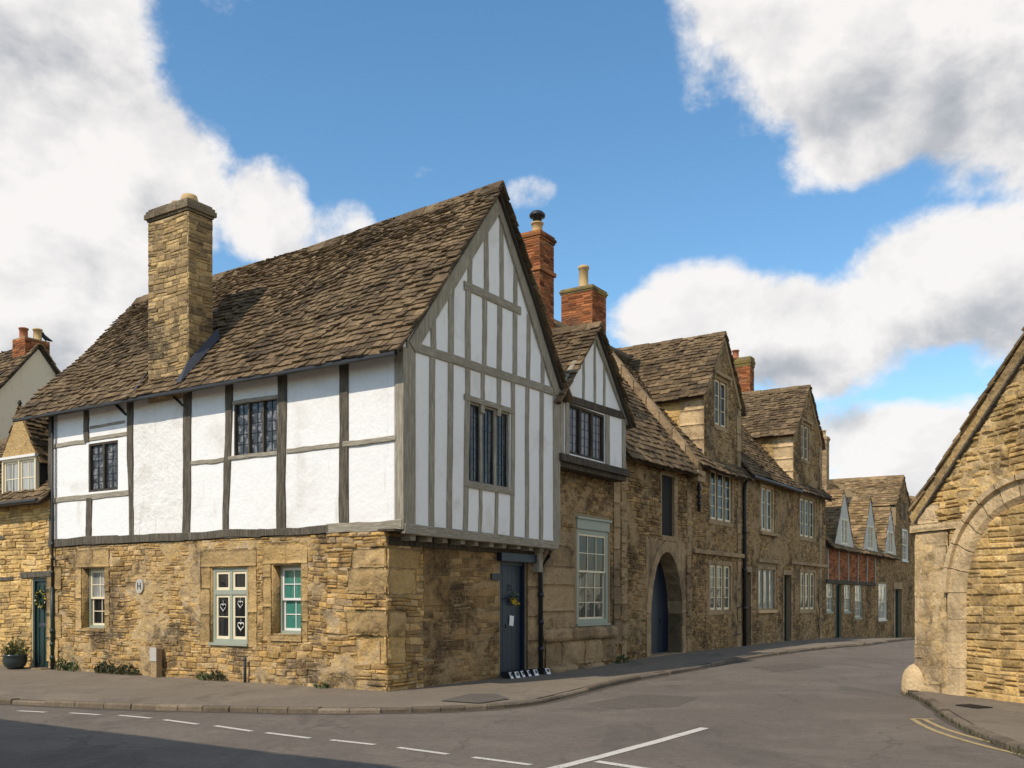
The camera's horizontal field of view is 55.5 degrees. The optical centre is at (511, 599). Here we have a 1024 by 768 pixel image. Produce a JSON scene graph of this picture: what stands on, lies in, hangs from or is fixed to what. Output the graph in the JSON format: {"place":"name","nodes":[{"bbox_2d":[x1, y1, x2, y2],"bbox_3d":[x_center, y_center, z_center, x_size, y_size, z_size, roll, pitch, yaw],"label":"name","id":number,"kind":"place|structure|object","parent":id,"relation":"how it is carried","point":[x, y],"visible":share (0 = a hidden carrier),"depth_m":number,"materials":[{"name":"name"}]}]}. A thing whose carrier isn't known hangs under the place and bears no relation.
{"place":"outdoors","nodes":[
{"label":"outdoors","id":0,"kind":"place"},
{"bbox_2d":[0,327,60,438],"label":"cream gabled house","id":1,"kind":"structure","parent":0,"point":[28,367],"depth_m":30.86,"materials":[{"name":"paint"}]},
{"bbox_2d":[42,332,51,341],"bbox_3d":[-15.109,-8.528,31.535,0.403,0.326,0.147,0,0,-24],"label":"bird","id":2,"kind":"object","parent":1,"relation":"on","point":[45,337],"visible":1,"depth_m":31.49},
{"bbox_2d":[0,638,907,707],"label":"pavement","id":3,"kind":"structure","parent":0,"point":[37,684],"depth_m":17.71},
{"bbox_2d":[1,636,32,668],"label":"potted shrub","id":4,"kind":"object","parent":3,"relation":"on","point":[14,657],"visible":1,"depth_m":22.24,"materials":[{"name":"grey ceramic"}]},
{"bbox_2d":[54,658,66,670],"bbox_3d":[-10.155,1.448,21.916,0.335,0.314,0.210,0,0,39],"label":"weed","id":5,"kind":"object","parent":3,"relation":"on","point":[62,666],"visible":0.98,"depth_m":21.91,"materials":[{"name":"green plant"}]},
{"bbox_2d":[65,658,78,671],"bbox_3d":[-9.809,1.440,21.683,0.324,0.349,0.214,0,0,32],"label":"weed","id":6,"kind":"object","parent":3,"relation":"on","point":[71,664],"visible":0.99,"depth_m":21.69,"materials":[{"name":"green plant"}]},
{"bbox_2d":[93,660,115,673],"bbox_3d":[-8.787,1.451,21.047,0.730,0.323,0.227,0,0,35],"label":"weed","id":7,"kind":"object","parent":3,"relation":"on","point":[102,667],"visible":0.97,"depth_m":21.00,"materials":[{"name":"green plant"}]},
{"bbox_2d":[114,663,139,675],"bbox_3d":[-8.159,1.467,20.625,0.685,0.282,0.239,0,0,30],"label":"weed","id":8,"kind":"object","parent":3,"relation":"on","point":[120,670],"visible":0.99,"depth_m":20.62,"materials":[{"name":"green plant"}]},
{"bbox_2d":[150,646,161,676],"bbox_3d":[-7.346,1.285,20.082,0.210,0.670,0.156,0,0,33],"label":"marker post","id":9,"kind":"object","parent":3,"relation":"on","point":[156,659],"visible":0.88,"depth_m":20.03,"materials":[{"name":"white paint"}]},
{"bbox_2d":[196,672,210,680],"bbox_3d":[-6.124,1.512,19.319,0.300,0.203,0.201,0,0,35],"label":"weed","id":10,"kind":"object","parent":3,"relation":"on","point":[202,676],"visible":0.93,"depth_m":19.30,"materials":[{"name":"green plant"}]},
{"bbox_2d":[206,670,225,680],"bbox_3d":[-5.800,1.476,19.119,0.461,0.264,0.232,0,0,29],"label":"weed","id":11,"kind":"object","parent":3,"relation":"on","point":[220,675],"visible":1,"depth_m":19.09,"materials":[{"name":"green plant"}]},
{"bbox_2d":[243,657,246,682],"bbox_3d":[-5.139,1.360,18.727,0.065,0.520,0.068,0,0,0],"label":"pipe stub","id":12,"kind":"object","parent":3,"relation":"on","point":[244,669],"visible":0.87,"depth_m":18.70,"materials":[{"name":"metal"}]},
{"bbox_2d":[12,180,573,691],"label":"timber framed house","id":13,"kind":"structure","parent":3,"relation":"on","point":[332,462],"depth_m":19.15,"materials":[{"name":"white paint"}]},
{"bbox_2d":[87,568,104,627],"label":"window","id":14,"kind":"structure","parent":13,"relation":"in","point":[96,576],"depth_m":21.76,"materials":[{"name":"beige paint"}]},
{"bbox_2d":[89,440,117,491],"bbox_3d":[-8.921,-2.924,21.364,1.055,1.073,0.110,0,0,33],"label":"window","id":15,"kind":"structure","parent":13,"relation":"in","point":[103,456],"depth_m":21.34,"materials":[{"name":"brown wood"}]},
{"bbox_2d":[135,579,144,592],"bbox_3d":[-7.859,-0.296,20.550,0.250,0.310,0.046,0,0,33],"label":"wall plaque","id":16,"kind":"object","parent":13,"relation":"attached to","point":[139,585],"depth_m":20.53,"materials":[{"name":"white paint"}]},
{"bbox_2d":[208,567,247,645],"bbox_3d":[-5.530,0.125,19.152,1.096,1.538,0.190,0,0,33],"label":"window","id":17,"kind":"structure","parent":13,"relation":"in","point":[230,585],"depth_m":19.16,"materials":[{"name":"beige paint"}]},
{"bbox_2d":[234,399,277,455],"bbox_3d":[-4.903,-3.327,18.759,1.208,1.077,0.110,0,0,33],"label":"window","id":18,"kind":"structure","parent":13,"relation":"in","point":[255,423],"depth_m":18.79,"materials":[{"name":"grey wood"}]},
{"bbox_2d":[279,565,300,633],"bbox_3d":[-4.122,0.011,18.424,0.782,1.339,0.145,0,0,33],"label":"window","id":19,"kind":"structure","parent":13,"relation":"in","point":[290,575],"depth_m":18.52,"materials":[{"name":"green paint"}]},
{"bbox_2d":[469,402,508,488],"bbox_3d":[-0.501,-2.992,19.007,0.110,1.559,1.491,0,0,33],"label":"window","id":20,"kind":"structure","parent":13,"relation":"in","point":[489,433],"depth_m":19.09,"materials":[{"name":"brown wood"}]},
{"bbox_2d":[500,565,520,676],"bbox_3d":[-0.057,0.493,20.394,0.074,2.434,0.885,0,0,33],"label":"door","id":21,"kind":"structure","parent":13,"relation":"in","point":[510,576],"depth_m":20.40,"materials":[{"name":"blue paint"}]},
{"bbox_2d":[509,615,513,625],"bbox_3d":[-0.008,0.436,20.435,0.006,0.230,0.180,0,0,33],"label":"notice","id":22,"kind":"object","parent":21,"relation":"attached to","point":[511,620],"visible":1,"depth_m":20.43,"materials":[{"name":"white paper"}]},
{"bbox_2d":[507,588,519,608],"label":"door flowers","id":23,"kind":"object","parent":13,"relation":"attached to","point":[513,600],"visible":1,"depth_m":20.40,"materials":[{"name":"yellow plant"}]},
{"bbox_2d":[314,681,328,688],"bbox_3d":[-3.439,1.546,17.574,0.294,0.144,0.204,0,0,38],"label":"weed","id":24,"kind":"object","parent":3,"relation":"on","point":[322,686],"visible":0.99,"depth_m":17.55,"materials":[{"name":"green plant"}]},
{"bbox_2d":[440,694,508,702],"bbox_3d":[-0.490,1.584,15.765,0.910,0.001,1.493,0,0,20],"label":"pavement patch","id":25,"kind":"object","parent":3,"relation":"on","point":[477,698],"visible":1,"depth_m":15.65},
{"bbox_2d":[502,672,513,678],"bbox_3d":[-0.070,1.523,19.717,0.226,0.130,0.140,0,0,33],"label":"propped card","id":26,"kind":"object","parent":3,"relation":"on","point":[506,675],"visible":1,"depth_m":19.67,"materials":[{"name":"white paper"}]},
{"bbox_2d":[507,671,520,677],"bbox_3d":[0.043,1.523,19.877,0.240,0.130,0.140,0,0,33],"label":"propped card","id":27,"kind":"object","parent":3,"relation":"on","point":[515,674],"visible":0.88,"depth_m":19.84,"materials":[{"name":"white paper"}]},
{"bbox_2d":[515,670,524,676],"bbox_3d":[0.170,1.523,20.087,0.226,0.130,0.140,0,0,33],"label":"propped card","id":28,"kind":"object","parent":3,"relation":"on","point":[521,673],"visible":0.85,"depth_m":20.04,"materials":[{"name":"white paper"}]},
{"bbox_2d":[523,670,530,676],"bbox_3d":[0.301,1.523,20.291,0.226,0.130,0.140,0,0,33],"label":"propped card","id":29,"kind":"object","parent":3,"relation":"on","point":[527,673],"visible":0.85,"depth_m":20.23,"materials":[{"name":"white paper"}]},
{"bbox_2d":[526,669,538,675],"bbox_3d":[0.437,1.523,20.489,0.240,0.130,0.140,0,0,33],"label":"propped card","id":30,"kind":"object","parent":3,"relation":"on","point":[534,672],"visible":0.85,"depth_m":20.43,"materials":[{"name":"white paper"}]},
{"bbox_2d":[538,667,550,673],"bbox_3d":[0.702,1.523,20.895,0.245,0.130,0.140,0,0,33],"label":"propped card","id":31,"kind":"object","parent":3,"relation":"on","point":[541,670],"visible":1,"depth_m":20.86,"materials":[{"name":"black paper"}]},
{"bbox_2d":[615,654,629,663],"bbox_3d":[2.736,1.445,24.095,0.209,0.278,0.640,0,0,30],"label":"weed","id":32,"kind":"object","parent":3,"relation":"on","point":[618,661],"visible":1,"depth_m":24.06,"materials":[{"name":"green plant"}]},
{"bbox_2d":[554,319,705,660],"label":"archway house","id":33,"kind":"structure","parent":3,"relation":"on","point":[663,464],"depth_m":26.96,"materials":[{"name":"brown stone"}]},
{"bbox_2d":[651,561,667,653],"bbox_3d":[3.911,0.162,27.091,0.120,2.976,2.115,0,0,33],"label":"door","id":34,"kind":"structure","parent":33,"relation":"in","point":[659,610],"depth_m":27.48,"materials":[{"name":"blue paint"}]},
{"bbox_2d":[611,331,754,651],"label":"tall gabled house","id":35,"kind":"structure","parent":3,"relation":"on","point":[691,387],"depth_m":30.35,"materials":[{"name":"stone"}]},
{"bbox_2d":[708,560,732,614],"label":"window","id":36,"kind":"structure","parent":35,"relation":"in","point":[720,584],"depth_m":30.49,"materials":[{"name":"beige paint"}]},
{"bbox_2d":[708,461,733,527],"bbox_3d":[6.537,-3.272,30.427,0.245,1.887,2.308,0,0,33],"label":"window","id":37,"kind":"structure","parent":35,"relation":"in","point":[721,487],"depth_m":30.54,"materials":[{"name":"grey glass"}]},
{"bbox_2d":[713,369,731,432],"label":"window","id":38,"kind":"structure","parent":35,"relation":"in","point":[722,382],"depth_m":30.38,"materials":[{"name":"grey glass"}]},
{"bbox_2d":[741,427,803,645],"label":"link house","id":39,"kind":"structure","parent":3,"relation":"on","point":[772,487],"depth_m":34.48,"materials":[{"name":"brown stone"}]},
{"bbox_2d":[757,565,775,609],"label":"window","id":40,"kind":"structure","parent":39,"relation":"in","point":[766,575],"depth_m":34.25,"materials":[{"name":"white glass"}]},
{"bbox_2d":[760,483,773,532],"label":"window","id":41,"kind":"structure","parent":39,"relation":"in","point":[766,492],"depth_m":34.13,"materials":[{"name":"white glass"}]},
{"bbox_2d":[732,350,834,640],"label":"gabled house","id":42,"kind":"structure","parent":3,"relation":"on","point":[783,429],"depth_m":38.38,"materials":[{"name":"stone"}]},
{"bbox_2d":[799,417,812,464],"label":"window","id":43,"kind":"structure","parent":42,"relation":"in","point":[806,425],"depth_m":38.12,"materials":[{"name":"beige paint"}]},
{"bbox_2d":[799,569,815,612],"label":"window","id":44,"kind":"structure","parent":42,"relation":"in","point":[807,578],"depth_m":38.49,"materials":[{"name":"beige paint"}]},
{"bbox_2d":[798,492,818,541],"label":"window","id":45,"kind":"structure","parent":42,"relation":"in","point":[807,503],"depth_m":38.44,"materials":[{"name":"beige paint"}]},
{"bbox_2d":[0,640,1023,767],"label":"road","id":46,"kind":"structure","parent":0,"point":[849,707],"depth_m":12.30,"materials":[{"name":"grey asphalt"}]},
{"bbox_2d":[117,715,149,717],"bbox_3d":[-5.400,1.670,13.933,0.695,0.001,0.087,0,0,31],"label":"road marking","id":47,"kind":"object","parent":46,"relation":"on","point":[133,716],"visible":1,"depth_m":13.95,"materials":[{"name":"white paint"}]},
{"bbox_2d":[165,719,197,723],"bbox_3d":[-4.540,1.670,13.337,0.801,0.001,0.087,0,0,38],"label":"road marking","id":48,"kind":"object","parent":46,"relation":"on","point":[180,721],"visible":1,"depth_m":13.37,"materials":[{"name":"white paint"}]},
{"bbox_2d":[216,725,252,730],"bbox_3d":[-3.630,1.670,12.664,0.835,0.001,0.087,0,0,40],"label":"road marking","id":49,"kind":"object","parent":46,"relation":"on","point":[233,728],"visible":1,"depth_m":12.64,"materials":[{"name":"white paint"}]},
{"bbox_2d":[267,732,310,737],"bbox_3d":[-2.770,1.670,12.011,0.816,0.001,0.087,0,0,37],"label":"road marking","id":50,"kind":"object","parent":46,"relation":"on","point":[287,735],"visible":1,"depth_m":11.99,"materials":[{"name":"white paint"}]},
{"bbox_2d":[331,739,374,744],"bbox_3d":[-1.873,1.670,11.432,0.696,0.001,0.085,0,0,34],"label":"road marking","id":51,"kind":"object","parent":46,"relation":"on","point":[353,742],"visible":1,"depth_m":11.40,"materials":[{"name":"white paint"}]},
{"bbox_2d":[397,747,449,753],"bbox_3d":[-0.994,1.670,10.787,0.766,0.001,0.088,0,0,39],"label":"road marking","id":52,"kind":"object","parent":46,"relation":"on","point":[423,750],"visible":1,"depth_m":10.80,"materials":[{"name":"white paint"}]},
{"bbox_2d":[0,640,906,714],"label":"gutter grit","id":53,"kind":"object","parent":46,"relation":"on","point":[574,696],"visible":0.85,"depth_m":15.13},
{"bbox_2d":[0,638,914,712],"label":"kerb","id":54,"kind":"structure","parent":46,"relation":"on","point":[221,708],"depth_m":14.99,"materials":[{"name":"stone"}]},
{"bbox_2d":[471,757,531,764],"bbox_3d":[-0.111,1.670,10.103,0.771,0.001,0.088,0,0,38],"label":"road marking","id":55,"kind":"object","parent":46,"relation":"on","point":[502,760],"visible":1,"depth_m":10.09,"materials":[{"name":"white paint"}]},
{"bbox_2d":[594,761,645,767],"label":"road marking","id":56,"kind":"object","parent":46,"relation":"on","point":[617,764],"visible":1,"depth_m":9.87,"materials":[{"name":"white paint"}]},
{"bbox_2d":[548,727,707,767],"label":"road marking","id":57,"kind":"object","parent":46,"relation":"on","point":[626,749],"visible":1,"depth_m":10.86,"materials":[{"name":"white paint"}]},
{"bbox_2d":[586,694,698,708],"bbox_3d":[2.213,1.672,15.973,1.397,0.001,2.420,0,0,34],"label":"road patch","id":58,"kind":"object","parent":46,"relation":"on","point":[641,701],"visible":1,"depth_m":16.03,"materials":[{"name":"grey asphalt"}]},
{"bbox_2d":[755,663,822,671],"bbox_3d":[6.726,1.644,23.850,2.661,0.051,1.193,0,0,-41],"label":"road patch","id":59,"kind":"object","parent":46,"relation":"on","point":[786,667],"visible":1,"depth_m":23.75,"materials":[{"name":"grey asphalt"}]},
{"bbox_2d":[901,664,924,694],"bbox_3d":[7.264,1.413,17.329,0.627,0.576,0.622,0,0,0],"label":"guard stone","id":60,"kind":"object","parent":46,"relation":"on","point":[912,677],"visible":0.52,"depth_m":17.16,"materials":[{"name":"beige stone"}]},
{"bbox_2d":[922,719,989,742],"bbox_3d":[5.735,1.670,11.694,0.319,0.001,3.897,0,0,-2],"label":"road marking","id":61,"kind":"object","parent":46,"relation":"on","point":[933,723],"visible":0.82,"depth_m":12.45,"materials":[{"name":"yellow paint"}]},
{"bbox_2d":[902,694,1023,758],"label":"gutter grit","id":62,"kind":"object","parent":46,"relation":"on","point":[949,722],"visible":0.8,"depth_m":13.17,"materials":[{"name":"grey gravel"}]},
{"bbox_2d":[905,692,1023,754],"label":"grass","id":63,"kind":"structure","parent":46,"relation":"on","point":[959,726],"depth_m":12.25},
{"bbox_2d":[907,690,1023,752],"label":"kerb","id":64,"kind":"structure","parent":46,"relation":"on","point":[941,708],"depth_m":12.36,"materials":[{"name":"stone"}]},
{"bbox_2d":[911,719,1023,755],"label":"road marking","id":65,"kind":"object","parent":46,"relation":"on","point":[923,725],"visible":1,"depth_m":11.86,"materials":[{"name":"yellow paint"}]},
{"bbox_2d":[0,0,1023,495],"label":"sky","id":66,"kind":"structure","parent":0,"point":[834,189],"materials":[{"name":"blue"}]},
{"bbox_2d":[919,691,1023,742],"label":"pavement","id":67,"kind":"structure","parent":0,"point":[1004,718],"depth_m":13.79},
{"bbox_2d":[956,704,992,708],"bbox_3d":[6.897,1.586,14.527,0.280,0.016,0.440,0,0,-16],"label":"drain cover","id":68,"kind":"object","parent":67,"relation":"on","point":[973,706],"visible":1,"depth_m":14.47,"materials":[{"name":"black metal"}]},
{"bbox_3d":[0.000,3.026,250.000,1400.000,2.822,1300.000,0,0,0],"label":"ground","id":69,"kind":"structure","parent":0,"visible":0},
{"bbox_2d":[0,400,56,669],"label":"dormer cottage","id":70,"kind":"structure","parent":69,"relation":"on","point":[25,552],"depth_m":22.92,"materials":[{"name":"beige stone"}]},
{"bbox_2d":[2,456,39,492],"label":"window","id":71,"kind":"structure","parent":70,"relation":"in","point":[18,474],"depth_m":23.04,"materials":[{"name":"beige paint"}]},
{"bbox_2d":[37,581,46,667],"bbox_3d":[-10.909,0.585,22.643,0.483,2.051,0.055,0,0,33],"label":"door","id":72,"kind":"structure","parent":70,"relation":"in","point":[41,613],"depth_m":22.65,"materials":[{"name":"green paint"}]},
{"bbox_2d":[34,589,46,608],"bbox_3d":[-10.931,-0.023,22.583,0.465,0.487,0.158,0,0,34],"label":"wreath","id":73,"kind":"object","parent":72,"relation":"attached to","point":[42,604],"visible":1,"depth_m":22.56,"materials":[{"name":"green plant"}]},
{"bbox_2d":[521,210,636,672],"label":"jettied gable house","id":74,"kind":"structure","parent":69,"relation":"on","point":[582,602],"depth_m":22.98,"materials":[{"name":"brown stone"}]},
{"bbox_2d":[569,404,603,461],"bbox_3d":[1.668,-3.815,22.369,0.110,1.113,1.716,0,0,33],"label":"window","id":75,"kind":"structure","parent":74,"relation":"in","point":[586,426],"depth_m":22.46,"materials":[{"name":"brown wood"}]},
{"bbox_2d":[576,516,611,625],"bbox_3d":[1.927,-0.669,23.305,0.170,2.564,1.716,0,0,33],"label":"window","id":76,"kind":"structure","parent":74,"relation":"in","point":[592,533],"depth_m":23.38,"materials":[{"name":"white glass"}]},
{"bbox_2d":[825,480,901,637],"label":"dormered cottage","id":77,"kind":"structure","parent":69,"relation":"on","point":[861,553],"depth_m":45.76,"materials":[{"name":"beige stone"}]},
{"bbox_2d":[826,583,833,612],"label":"window","id":78,"kind":"structure","parent":77,"relation":"in","point":[828,586],"depth_m":41.31,"materials":[{"name":"green paint"}]},
{"bbox_2d":[836,586,837,636],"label":"door","id":79,"kind":"structure","parent":77,"relation":"in","point":[836,586],"depth_m":42.63,"materials":[{"name":"green paint"}]},
{"bbox_2d":[841,518,847,544],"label":"window","id":80,"kind":"structure","parent":77,"relation":"in","point":[844,522],"depth_m":42.37,"materials":[{"name":"beige paint"}]},
{"bbox_2d":[844,584,850,612],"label":"window","id":81,"kind":"structure","parent":77,"relation":"in","point":[846,587],"depth_m":43.86,"materials":[{"name":"white glass"}]},
{"bbox_2d":[855,585,862,618],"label":"window","id":82,"kind":"structure","parent":77,"relation":"in","point":[857,587],"depth_m":45.57,"materials":[{"name":"white glass"}]},
{"bbox_2d":[868,526,873,549],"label":"window","id":83,"kind":"structure","parent":77,"relation":"in","point":[870,529],"depth_m":46.46,"materials":[{"name":"beige paint"}]},
{"bbox_2d":[878,584,886,620],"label":"window","id":84,"kind":"structure","parent":77,"relation":"in","point":[882,587],"depth_m":49.81,"materials":[{"name":"white glass"}]},
{"bbox_2d":[888,531,892,552],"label":"window","id":85,"kind":"structure","parent":77,"relation":"in","point":[890,534],"depth_m":50.21,"materials":[{"name":"beige paint"}]},
{"bbox_2d":[829,475,915,637],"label":"end house","id":86,"kind":"structure","parent":69,"relation":"on","point":[891,491],"depth_m":53.92,"materials":[{"name":"brown stone"}]},
{"bbox_2d":[895,590,896,637],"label":"door","id":87,"kind":"structure","parent":86,"relation":"in","point":[895,590],"depth_m":53.19,"materials":[{"name":"green paint"}]},
{"bbox_2d":[902,528,908,561],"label":"window","id":88,"kind":"structure","parent":86,"relation":"in","point":[904,532],"depth_m":54.68,"materials":[{"name":"white paint"}]},
{"bbox_2d":[909,496,916,524],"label":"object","id":89,"kind":"structure","parent":69,"relation":"on","point":[913,499],"depth_m":60.97,"materials":[{"name":"stone"}]},
{"bbox_2d":[908,327,1023,702],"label":"stone barn","id":90,"kind":"structure","parent":69,"relation":"on","point":[966,517],"depth_m":15.82,"materials":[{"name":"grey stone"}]}
]}

